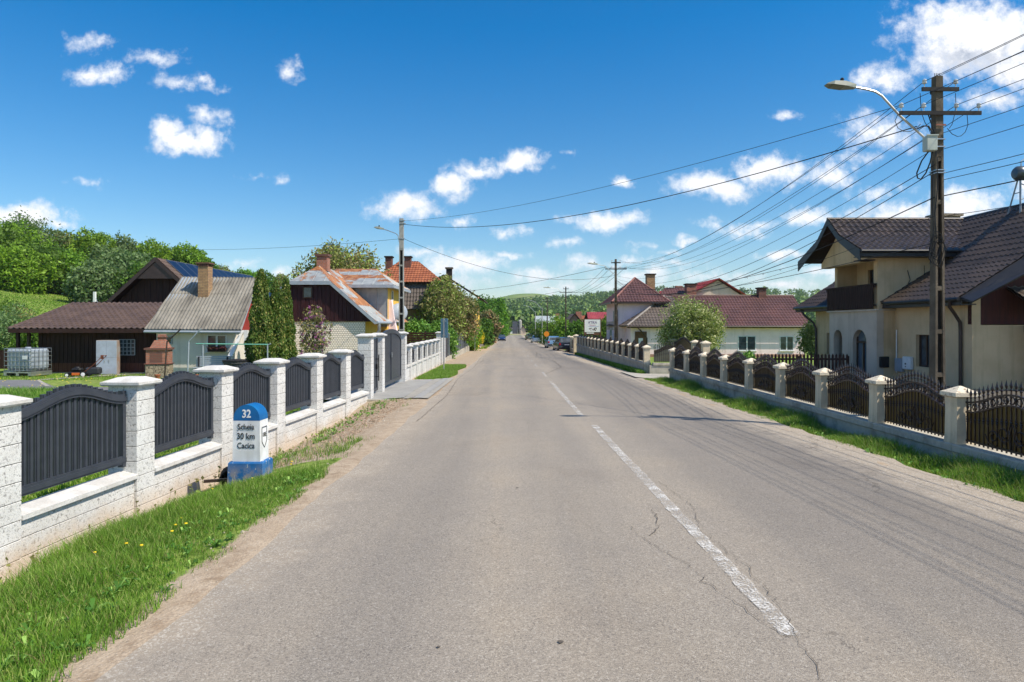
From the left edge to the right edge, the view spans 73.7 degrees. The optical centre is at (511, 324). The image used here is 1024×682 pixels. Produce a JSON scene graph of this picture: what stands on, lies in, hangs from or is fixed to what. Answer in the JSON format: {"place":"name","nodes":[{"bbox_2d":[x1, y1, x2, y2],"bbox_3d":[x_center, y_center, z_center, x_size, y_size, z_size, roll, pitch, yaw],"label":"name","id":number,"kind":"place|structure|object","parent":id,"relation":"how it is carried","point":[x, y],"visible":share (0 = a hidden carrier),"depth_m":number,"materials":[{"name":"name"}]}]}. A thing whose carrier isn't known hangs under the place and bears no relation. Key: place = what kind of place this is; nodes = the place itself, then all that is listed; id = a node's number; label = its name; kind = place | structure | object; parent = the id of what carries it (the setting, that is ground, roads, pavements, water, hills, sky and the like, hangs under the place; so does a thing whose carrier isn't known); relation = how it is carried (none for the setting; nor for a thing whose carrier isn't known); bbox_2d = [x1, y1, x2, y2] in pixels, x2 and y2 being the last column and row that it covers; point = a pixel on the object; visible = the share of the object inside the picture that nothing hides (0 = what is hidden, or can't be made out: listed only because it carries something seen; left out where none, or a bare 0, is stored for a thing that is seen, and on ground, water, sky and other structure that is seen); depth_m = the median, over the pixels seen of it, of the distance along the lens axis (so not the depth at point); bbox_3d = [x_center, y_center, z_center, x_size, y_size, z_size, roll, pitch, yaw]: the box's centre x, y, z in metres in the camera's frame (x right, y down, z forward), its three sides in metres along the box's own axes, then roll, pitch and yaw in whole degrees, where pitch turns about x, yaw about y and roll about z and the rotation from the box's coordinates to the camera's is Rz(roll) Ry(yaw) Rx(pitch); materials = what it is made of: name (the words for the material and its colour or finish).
{"place":"outdoors","nodes":[
{"label":"outdoors","id":0,"kind":"place"},
{"bbox_2d":[0,385,58,398],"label":"grass","id":1,"kind":"structure","parent":0,"point":[32,392],"depth_m":21.49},
{"bbox_2d":[0,380,107,389],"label":"yard path","id":2,"kind":"structure","parent":0,"point":[24,383],"depth_m":25.80,"materials":[{"name":"grey concrete"}]},
{"bbox_2d":[0,435,374,681],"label":"grass","id":3,"kind":"structure","parent":0,"point":[58,567],"depth_m":5.50,"materials":[{"name":"plant"}]},
{"bbox_2d":[325,379,432,399],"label":"driveway","id":4,"kind":"structure","parent":0,"point":[398,389],"depth_m":22.16,"materials":[{"name":"concrete"}]},
{"bbox_2d":[414,364,466,378],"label":"grass","id":5,"kind":"structure","parent":0,"point":[447,371],"depth_m":30.49,"materials":[{"name":"plant"}]},
{"bbox_2d":[0,290,924,681],"bbox_3d":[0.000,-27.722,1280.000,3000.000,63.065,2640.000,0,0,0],"label":"ground","id":6,"kind":"structure","parent":0,"point":[250,542],"depth_m":6.05,"materials":[{"name":"soil"}]},
{"bbox_2d":[0,301,37,349],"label":"meadow bush","id":7,"kind":"object","parent":6,"relation":"on","point":[5,318],"visible":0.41,"depth_m":43.68,"materials":[{"name":"green plant"}]},
{"bbox_2d":[0,215,40,248],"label":"hillside tree","id":8,"kind":"object","parent":6,"relation":"on","point":[10,237],"visible":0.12,"depth_m":92.94,"materials":[{"name":"green plant"}]},
{"bbox_2d":[8,317,37,347],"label":"meadow bush","id":9,"kind":"object","parent":6,"relation":"on","point":[34,339],"visible":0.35,"depth_m":42.40,"materials":[{"name":"green plant"}]},
{"bbox_2d":[3,347,51,376],"bbox_3d":[-21.398,1.645,30.200,1.360,1.350,1.120,0,0,9],"label":"water tank","id":10,"kind":"object","parent":6,"relation":"on","point":[25,360],"visible":0.98,"depth_m":29.75,"materials":[{"name":"white plastic"}]},
{"bbox_2d":[0,216,58,250],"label":"hillside tree","id":11,"kind":"object","parent":6,"relation":"on","point":[36,237],"visible":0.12,"depth_m":97.09,"materials":[{"name":"green plant"}]},
{"bbox_2d":[0,239,60,294],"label":"hillside tree","id":12,"kind":"object","parent":6,"relation":"on","point":[18,274],"visible":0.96,"depth_m":86.51,"materials":[{"name":"green plant"}]},
{"bbox_2d":[1,205,70,247],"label":"hillside tree","id":13,"kind":"object","parent":6,"relation":"on","point":[35,225],"visible":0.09,"depth_m":107.89,"materials":[{"name":"green plant"}]},
{"bbox_2d":[0,290,74,348],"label":"meadow grass","id":14,"kind":"structure","parent":6,"relation":"on","point":[31,301],"depth_m":77.65,"materials":[{"name":"plant"}]},
{"bbox_2d":[20,243,72,293],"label":"hillside tree","id":15,"kind":"object","parent":6,"relation":"on","point":[53,252],"visible":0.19,"depth_m":92.06,"materials":[{"name":"green plant"}]},
{"bbox_2d":[46,246,92,295],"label":"hillside tree","id":16,"kind":"object","parent":6,"relation":"on","point":[74,260],"visible":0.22,"depth_m":93.84,"materials":[{"name":"green plant"}]},
{"bbox_2d":[0,302,162,373],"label":"plank barn","id":17,"kind":"structure","parent":6,"relation":"on","point":[70,334],"depth_m":32.00,"materials":[{"name":"brown wood"}]},
{"bbox_2d":[64,355,106,376],"bbox_3d":[-18.609,1.795,29.850,1.516,0.950,0.608,0,0,-8],"label":"lawn mower","id":18,"kind":"object","parent":6,"relation":"on","point":[88,371],"visible":0.94,"depth_m":29.69,"materials":[{"name":"black paint"}]},
{"bbox_2d":[64,225,117,256],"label":"hillside tree","id":19,"kind":"object","parent":6,"relation":"on","point":[86,241],"visible":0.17,"depth_m":106.64,"materials":[{"name":"green plant"}]},
{"bbox_2d":[61,258,129,301],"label":"hillside tree","id":20,"kind":"object","parent":6,"relation":"on","point":[84,282],"visible":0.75,"depth_m":83.81,"materials":[{"name":"green plant"}]},
{"bbox_2d":[79,243,135,267],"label":"hillside tree","id":21,"kind":"object","parent":6,"relation":"on","point":[96,250],"visible":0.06,"depth_m":96.25,"materials":[{"name":"green plant"}]},
{"bbox_2d":[96,340,119,374],"bbox_3d":[-18.404,1.465,31.122,0.840,1.550,0.515,0,0,-14],"label":"metal cabinet","id":22,"kind":"object","parent":6,"relation":"on","point":[109,363],"visible":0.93,"depth_m":30.91,"materials":[{"name":"metal"}]},
{"bbox_2d":[93,245,153,273],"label":"hillside tree","id":23,"kind":"object","parent":6,"relation":"on","point":[122,260],"visible":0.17,"depth_m":90.61,"materials":[{"name":"green plant"}]},
{"bbox_2d":[108,260,146,298],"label":"hillside tree","id":24,"kind":"object","parent":6,"relation":"on","point":[132,270],"visible":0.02,"depth_m":85.75,"materials":[{"name":"green plant"}]},
{"bbox_2d":[111,230,144,254],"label":"hillside tree","id":25,"kind":"object","parent":6,"relation":"on","point":[127,242],"visible":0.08,"depth_m":116.87,"materials":[{"name":"green plant"}]},
{"bbox_2d":[133,236,177,260],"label":"hillside tree","id":26,"kind":"object","parent":6,"relation":"on","point":[155,249],"visible":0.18,"depth_m":106.91,"materials":[{"name":"green plant"}]},
{"bbox_2d":[144,334,173,377],"bbox_3d":[-15.079,1.355,29.200,1.000,1.930,0.760,0,0,-12],"label":"brick barbecue","id":27,"kind":"object","parent":6,"relation":"on","point":[155,357],"visible":0.84,"depth_m":28.90,"materials":[{"name":"brick"}]},
{"bbox_2d":[0,373,329,502],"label":"grass","id":28,"kind":"structure","parent":6,"relation":"on","point":[63,485],"depth_m":12.52,"materials":[{"name":"plant"}]},
{"bbox_2d":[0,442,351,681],"bbox_3d":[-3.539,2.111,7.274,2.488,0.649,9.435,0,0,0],"label":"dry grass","id":29,"kind":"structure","parent":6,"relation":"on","point":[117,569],"depth_m":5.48,"materials":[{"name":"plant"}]},
{"bbox_2d":[0,349,368,582],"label":"block fence","id":30,"kind":"object","parent":6,"relation":"on","point":[124,430],"visible":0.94,"depth_m":8.60,"materials":[{"name":"concrete"}]},
{"bbox_2d":[105,257,270,301],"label":"brown gable house","id":31,"kind":"structure","parent":6,"relation":"on","point":[154,279],"depth_m":40.53,"materials":[{"name":"brown wood"}]},
{"bbox_2d":[171,241,210,264],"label":"hillside tree","id":32,"kind":"object","parent":6,"relation":"on","point":[193,255],"visible":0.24,"depth_m":108.78,"materials":[{"name":"green plant"}]},
{"bbox_2d":[0,401,381,582],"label":"weed stalks","id":33,"kind":"object","parent":6,"relation":"on","point":[189,484],"visible":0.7,"depth_m":9.43,"materials":[{"name":"green plant"}]},
{"bbox_2d":[144,262,254,373],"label":"corrugated roof house","id":34,"kind":"structure","parent":6,"relation":"on","point":[215,309],"depth_m":31.61,"materials":[{"name":"grey paint"}]},
{"bbox_2d":[204,335,227,352],"bbox_3d":[-13.566,0.856,31.380,1.060,0.830,0.160,0,0,0],"label":"window","id":35,"kind":"structure","parent":34,"relation":"in","point":[210,338],"depth_m":31.39,"materials":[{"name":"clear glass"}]},
{"bbox_2d":[193,356,230,373],"bbox_3d":[-12.976,1.810,29.535,1.440,0.920,0.470,0,0,-6],"label":"slatted bench","id":36,"kind":"object","parent":6,"relation":"on","point":[206,362],"visible":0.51,"depth_m":29.70,"materials":[{"name":"grey paint"}]},
{"bbox_2d":[204,466,227,485],"bbox_3d":[-4.122,2.220,9.833,0.359,0.272,0.672,0,0,0],"label":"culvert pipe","id":37,"kind":"object","parent":6,"relation":"on","point":[223,475],"visible":0.33,"depth_m":9.78,"materials":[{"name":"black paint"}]},
{"bbox_2d":[222,359,250,367],"bbox_3d":[-11.526,1.869,28.600,1.140,0.902,1.140,0,0,0],"label":"stone well","id":38,"kind":"object","parent":6,"relation":"on","point":[234,362],"visible":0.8,"depth_m":28.14,"materials":[{"name":"black paint"}]},
{"bbox_2d":[227,402,272,483],"bbox_3d":[-3.680,1.679,9.620,0.500,1.143,0.400,0,0,2],"label":"kilometre stone","id":39,"kind":"object","parent":6,"relation":"on","point":[250,458],"visible":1,"depth_m":9.47,"materials":[{"name":"blue paint"}]},
{"bbox_2d":[244,268,276,364],"bbox_3d":[-10.621,0.061,28.982,1.442,4.999,1.446,0,0,0],"label":"thuja","id":40,"kind":"object","parent":6,"relation":"on","point":[260,318],"visible":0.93,"depth_m":28.69,"materials":[{"name":"green plant"}]},
{"bbox_2d":[270,279,288,359],"bbox_3d":[-10.302,0.268,29.796,1.158,4.584,1.138,0,0,0],"label":"thuja","id":41,"kind":"object","parent":6,"relation":"on","point":[279,323],"visible":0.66,"depth_m":29.61,"materials":[{"name":"green plant"}]},
{"bbox_2d":[281,277,297,359],"bbox_3d":[-10.225,0.202,30.780,1.092,4.731,1.133,0,0,0],"label":"thuja","id":42,"kind":"object","parent":6,"relation":"on","point":[291,331],"visible":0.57,"depth_m":30.64,"materials":[{"name":"green plant"}]},
{"bbox_2d":[296,304,333,353],"bbox_3d":[-7.794,0.918,27.209,1.575,3.503,1.506,0,0,0],"label":"lilac bush","id":43,"kind":"object","parent":6,"relation":"on","point":[313,344],"visible":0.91,"depth_m":27.10,"materials":[{"name":"green plant"}]},
{"bbox_2d":[269,254,410,355],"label":"rusty roof house","id":44,"kind":"structure","parent":6,"relation":"on","point":[352,303],"depth_m":36.00,"materials":[{"name":"beige wood"}]},
{"bbox_2d":[286,235,394,279],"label":"walnut tree","id":45,"kind":"object","parent":6,"relation":"on","point":[340,260],"visible":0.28,"depth_m":52.07,"materials":[{"name":"green plant"}]},
{"bbox_2d":[274,398,409,465],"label":"soil clods","id":46,"kind":"object","parent":6,"relation":"on","point":[362,423],"visible":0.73,"depth_m":13.96,"materials":[{"name":"soil"}]},
{"bbox_2d":[300,397,410,461],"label":"grass","id":47,"kind":"structure","parent":6,"relation":"on","point":[339,448],"depth_m":11.29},
{"bbox_2d":[355,333,375,398],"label":"gate pillar","id":48,"kind":"structure","parent":6,"relation":"on","point":[365,344],"depth_m":19.43,"materials":[{"name":"concrete"}]},
{"bbox_2d":[373,338,378,391],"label":"walk gate","id":49,"kind":"structure","parent":48,"relation":"attached to","point":[376,367],"depth_m":20.91,"materials":[{"name":"metal"}]},
{"bbox_2d":[371,333,386,392],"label":"gate pillar","id":50,"kind":"structure","parent":6,"relation":"on","point":[381,354],"depth_m":21.16,"materials":[{"name":"concrete"}]},
{"bbox_2d":[374,218,405,330],"bbox_3d":[-6.074,-1.225,33.913,1.564,8.150,0.273,0,0,-7],"label":"utility pole","id":51,"kind":"object","parent":6,"relation":"on","point":[401,238],"visible":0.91,"depth_m":33.92,"materials":[{"name":"concrete"}]},
{"bbox_2d":[404,126,916,227],"bbox_3d":[1.071,-4.231,23.361,0.020,1.600,24.908,0,0,-31],"label":"overhead wire","id":52,"kind":"object","parent":51,"relation":"attached to","point":[702,187],"visible":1,"depth_m":16.85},
{"bbox_2d":[395,331,408,381],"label":"gate pillar","id":53,"kind":"structure","parent":6,"relation":"on","point":[403,334],"depth_m":25.66,"materials":[{"name":"concrete"}]},
{"bbox_2d":[383,329,400,385],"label":"drive gate","id":54,"kind":"structure","parent":53,"relation":"attached to","point":[392,355],"depth_m":23.89,"materials":[{"name":"metal"}]},
{"bbox_2d":[383,256,444,323],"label":"orange roof house","id":55,"kind":"structure","parent":6,"relation":"on","point":[418,276],"depth_m":55.60,"materials":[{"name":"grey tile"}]},
{"bbox_2d":[398,316,437,341],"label":"vine arbour","id":56,"kind":"object","parent":6,"relation":"on","point":[419,326],"visible":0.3,"depth_m":45.55,"materials":[{"name":"green plant"}]},
{"bbox_2d":[407,339,440,380],"bbox_3d":[-4.189,1.732,32.570,0.460,1.935,13.040,0,0,0],"label":"block fence","id":57,"kind":"object","parent":6,"relation":"on","point":[423,357],"visible":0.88,"depth_m":30.49,"materials":[{"name":"concrete"}]},
{"bbox_2d":[407,331,446,356],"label":"slat fence","id":58,"kind":"object","parent":6,"relation":"on","point":[424,337],"visible":0.32,"depth_m":44.00,"materials":[{"name":"brown wood"}]},
{"bbox_2d":[403,378,453,398],"bbox_3d":[-2.672,2.064,23.000,0.745,0.118,8.400,0,0,0],"label":"driveway band","id":59,"kind":"object","parent":6,"relation":"on","point":[421,389],"visible":1,"depth_m":21.75,"materials":[{"name":"concrete"}]},
{"bbox_2d":[413,273,468,340],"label":"olive tree","id":60,"kind":"object","parent":6,"relation":"on","point":[440,300],"visible":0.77,"depth_m":53.47,"materials":[{"name":"green plant"}]},
{"bbox_2d":[427,317,460,358],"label":"vine arbour","id":61,"kind":"object","parent":6,"relation":"on","point":[452,332],"visible":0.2,"depth_m":47.11,"materials":[{"name":"green plant"}]},
{"bbox_2d":[441,319,447,368],"bbox_3d":[-3.289,1.103,33.010,0.420,2.825,0.078,0,0,28],"label":"road sign","id":62,"kind":"object","parent":6,"relation":"on","point":[444,328],"visible":0.91,"depth_m":32.98,"materials":[{"name":"metal"}]},
{"bbox_2d":[445,333,469,361],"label":"sheet fence","id":63,"kind":"object","parent":6,"relation":"on","point":[464,347],"visible":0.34,"depth_m":54.95,"materials":[{"name":"paint"}]},
{"bbox_2d":[440,267,486,350],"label":"yellow gable house","id":64,"kind":"structure","parent":6,"relation":"on","point":[449,271],"depth_m":71.50,"materials":[{"name":"grey tile"}]},
{"bbox_2d":[454,288,480,341],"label":"fruit tree","id":65,"kind":"object","parent":6,"relation":"on","point":[471,318],"visible":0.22,"depth_m":61.12,"materials":[{"name":"green plant"}]},
{"bbox_2d":[480,318,494,345],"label":"roadside bush","id":66,"kind":"object","parent":6,"relation":"on","point":[487,325],"visible":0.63,"depth_m":99.37,"materials":[{"name":"green plant"}]},
{"bbox_2d":[480,308,503,342],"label":"roadside tree","id":67,"kind":"object","parent":6,"relation":"on","point":[489,314],"visible":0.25,"depth_m":111.17,"materials":[{"name":"green plant"}]},
{"bbox_2d":[490,296,509,338],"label":"poplar tree","id":68,"kind":"object","parent":6,"relation":"on","point":[500,306],"visible":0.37,"depth_m":169.21,"materials":[{"name":"green plant"}]},
{"bbox_2d":[1,382,1022,681],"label":"broad weeds","id":69,"kind":"object","parent":6,"relation":"on","point":[121,584],"visible":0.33,"depth_m":5.89,"materials":[{"name":"green plant"}]},
{"bbox_2d":[540,314,564,344],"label":"roadside bush","id":70,"kind":"object","parent":6,"relation":"on","point":[553,325],"visible":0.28,"depth_m":111.44,"materials":[{"name":"green plant"}]},
{"bbox_2d":[552,319,570,336],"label":"roadside bush","id":71,"kind":"object","parent":6,"relation":"on","point":[559,331],"visible":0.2,"depth_m":87.49,"materials":[{"name":"green plant"}]},
{"bbox_2d":[564,319,591,336],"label":"roadside bush","id":72,"kind":"object","parent":6,"relation":"on","point":[575,327],"visible":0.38,"depth_m":75.20,"materials":[{"name":"green plant"}]},
{"bbox_2d":[584,319,600,337],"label":"notice board","id":73,"kind":"object","parent":6,"relation":"on","point":[592,326],"visible":1,"depth_m":68.99,"materials":[{"name":"white paint"}]},
{"bbox_2d":[588,259,626,338],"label":"utility pole","id":74,"kind":"object","parent":6,"relation":"on","point":[615,305],"visible":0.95,"depth_m":47.93,"materials":[{"name":"concrete"}]},
{"bbox_2d":[576,333,650,373],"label":"iron fence","id":75,"kind":"object","parent":6,"relation":"on","point":[632,354],"visible":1,"depth_m":40.26,"materials":[{"name":"beige concrete"}]},
{"bbox_2d":[494,285,821,330],"bbox_3d":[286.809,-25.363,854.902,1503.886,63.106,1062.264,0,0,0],"label":"wood","id":76,"kind":"object","parent":6,"relation":"on","point":[525,315],"visible":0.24,"depth_m":608.71,"materials":[{"name":"green plant"}]},
{"bbox_2d":[649,342,676,373],"bbox_3d":[7.260,1.805,32.000,1.660,2.130,0.320,0,0,0],"label":"return fence","id":77,"kind":"object","parent":6,"relation":"on","point":[661,354],"visible":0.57,"depth_m":31.98,"materials":[{"name":"concrete"}]},
{"bbox_2d":[651,293,727,353],"bbox_3d":[10.051,0.462,38.474,4.355,4.559,4.153,0,0,0],"label":"apple tree","id":78,"kind":"object","parent":6,"relation":"on","point":[703,324],"visible":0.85,"depth_m":37.69,"materials":[{"name":"green plant"}]},
{"bbox_2d":[669,337,710,352],"bbox_3d":[9.100,1.480,35.300,0.430,1.740,6.830,0,0,0],"label":"fence","id":79,"kind":"object","parent":6,"relation":"on","point":[687,344],"visible":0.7,"depth_m":33.80,"materials":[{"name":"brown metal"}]},
{"bbox_2d":[659,278,745,294],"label":"red roof house","id":80,"kind":"structure","parent":6,"relation":"on","point":[730,290],"depth_m":72.60,"materials":[{"name":"metal"}]},
{"bbox_2d":[599,274,810,356],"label":"pink house","id":81,"kind":"structure","parent":6,"relation":"on","point":[760,322],"depth_m":53.15,"materials":[{"name":"red metal"}]},
{"bbox_2d":[738,336,755,350],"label":"window","id":82,"kind":"structure","parent":81,"relation":"in","point":[745,343],"depth_m":51.99,"materials":[{"name":"white glass"}]},
{"bbox_2d":[780,336,793,350],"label":"window","id":83,"kind":"structure","parent":81,"relation":"in","point":[786,342],"depth_m":51.99,"materials":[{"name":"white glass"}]},
{"bbox_2d":[795,319,815,357],"bbox_3d":[16.526,1.181,37.962,1.670,3.080,1.852,0,0,0],"label":"young tree","id":84,"kind":"object","parent":6,"relation":"on","point":[806,344],"visible":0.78,"depth_m":37.79,"materials":[{"name":"green plant"}]},
{"bbox_2d":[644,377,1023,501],"bbox_3d":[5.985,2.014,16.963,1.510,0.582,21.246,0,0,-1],"label":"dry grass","id":85,"kind":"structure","parent":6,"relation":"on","point":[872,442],"depth_m":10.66,"materials":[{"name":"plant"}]},
{"bbox_2d":[668,344,1023,475],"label":"iron fence","id":86,"kind":"object","parent":6,"relation":"on","point":[956,422],"visible":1,"depth_m":12.15,"materials":[{"name":"brown metal"}]},
{"bbox_2d":[824,73,981,432],"bbox_3d":[7.257,-0.922,12.648,2.845,7.537,0.405,0,0,0],"label":"utility pole","id":87,"kind":"object","parent":6,"relation":"on","point":[933,142],"visible":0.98,"depth_m":12.64,"materials":[{"name":"wood"}]},
{"bbox_2d":[407,106,896,220],"bbox_3d":[0.852,-4.601,23.318,0.011,1.170,24.857,0,0,-31],"label":"overhead wire","id":88,"kind":"object","parent":87,"relation":"attached to","point":[685,166],"visible":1,"depth_m":16.91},
{"bbox_2d":[617,244,928,294],"bbox_3d":[7.561,-1.817,30.360,0.014,0.981,35.285,0,0,-1],"label":"overhead wire","id":89,"kind":"object","parent":87,"relation":"attached to","point":[810,271],"visible":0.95,"depth_m":17.20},
{"bbox_2d":[615,164,934,288],"bbox_3d":[7.516,-2.430,30.270,0.014,1.455,35.268,0,0,-1],"label":"overhead wire","id":90,"kind":"object","parent":87,"relation":"attached to","point":[815,232],"visible":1,"depth_m":16.77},
{"bbox_2d":[619,197,934,294],"bbox_3d":[7.516,-2.064,30.270,0.020,1.292,35.268,0,0,-1],"label":"overhead wire","id":91,"kind":"object","parent":87,"relation":"attached to","point":[807,253],"visible":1,"depth_m":17.07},
{"bbox_2d":[620,171,934,294],"bbox_3d":[7.516,-2.210,30.270,0.014,1.655,35.268,0,0,-1],"label":"overhead wire","id":92,"kind":"object","parent":87,"relation":"attached to","point":[817,239],"visible":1,"depth_m":16.79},
{"bbox_2d":[793,203,1023,389],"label":"yellow house","id":93,"kind":"structure","parent":6,"relation":"on","point":[872,316],"depth_m":28.11,"materials":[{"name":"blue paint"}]},
{"bbox_2d":[858,331,865,371],"bbox_3d":[15.580,1.150,30.150,0.040,1.900,1.180,0,0,0],"label":"window","id":94,"kind":"structure","parent":93,"relation":"in","point":[861,337],"depth_m":30.40,"materials":[{"name":"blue glass"}]},
{"bbox_2d":[919,335,928,366],"bbox_3d":[16.255,1.025,26.750,0.050,1.250,0.930,0,0,0],"label":"window frame","id":95,"kind":"structure","parent":93,"relation":"in","point":[920,336],"depth_m":27.15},
{"bbox_2d":[922,335,928,365],"bbox_3d":[16.295,1.025,26.750,0.030,1.250,0.900,0,0,0],"label":"window","id":96,"kind":"structure","parent":93,"relation":"in","point":[923,336],"depth_m":26.95,"materials":[{"name":"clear glass"}]},
{"bbox_2d":[1007,159,1023,213],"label":"solar water heater","id":97,"kind":"object","parent":93,"relation":"on","point":[1017,172],"visible":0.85,"depth_m":26.97,"materials":[{"name":"grey paint"}]},
{"bbox_2d":[0,0,1023,298],"label":"sky","id":98,"kind":"structure","parent":0,"point":[240,127],"materials":[{"name":"blue"}]},
{"bbox_2d":[94,335,1023,681],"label":"road","id":99,"kind":"structure","parent":0,"point":[406,549],"depth_m":5.38,"materials":[{"name":"asphalt"}]},
{"bbox_2d":[553,337,569,350],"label":"parked car","id":100,"kind":"object","parent":99,"relation":"on","point":[561,343],"visible":0.71,"depth_m":70.51,"materials":[{"name":"black paint"}]},
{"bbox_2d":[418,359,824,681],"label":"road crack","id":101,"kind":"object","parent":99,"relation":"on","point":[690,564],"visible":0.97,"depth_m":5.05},
{"bbox_2d":[531,360,793,634],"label":"road marking","id":102,"kind":"object","parent":99,"relation":"on","point":[733,568],"visible":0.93,"depth_m":5.56,"materials":[{"name":"white paint"}]},
{"bbox_2d":[574,352,646,373],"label":"grass","id":103,"kind":"structure","parent":0,"point":[628,368],"depth_m":38.87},
{"bbox_2d":[645,376,1023,501],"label":"grass","id":104,"kind":"structure","parent":0,"point":[889,447],"depth_m":10.70,"materials":[{"name":"plant"}]},
{"bbox_2d":[811,375,1023,455],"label":"yard paving","id":105,"kind":"structure","parent":0,"point":[1004,391],"depth_m":22.48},
{"bbox_2d":[753,354,848,375],"bbox_3d":[12.500,1.770,29.680,4.300,1.060,0.160,0,0,0],"label":"picket fence","id":106,"kind":"object","parent":105,"relation":"on","point":[818,358],"visible":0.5,"depth_m":29.60,"materials":[{"name":"brown wood"}]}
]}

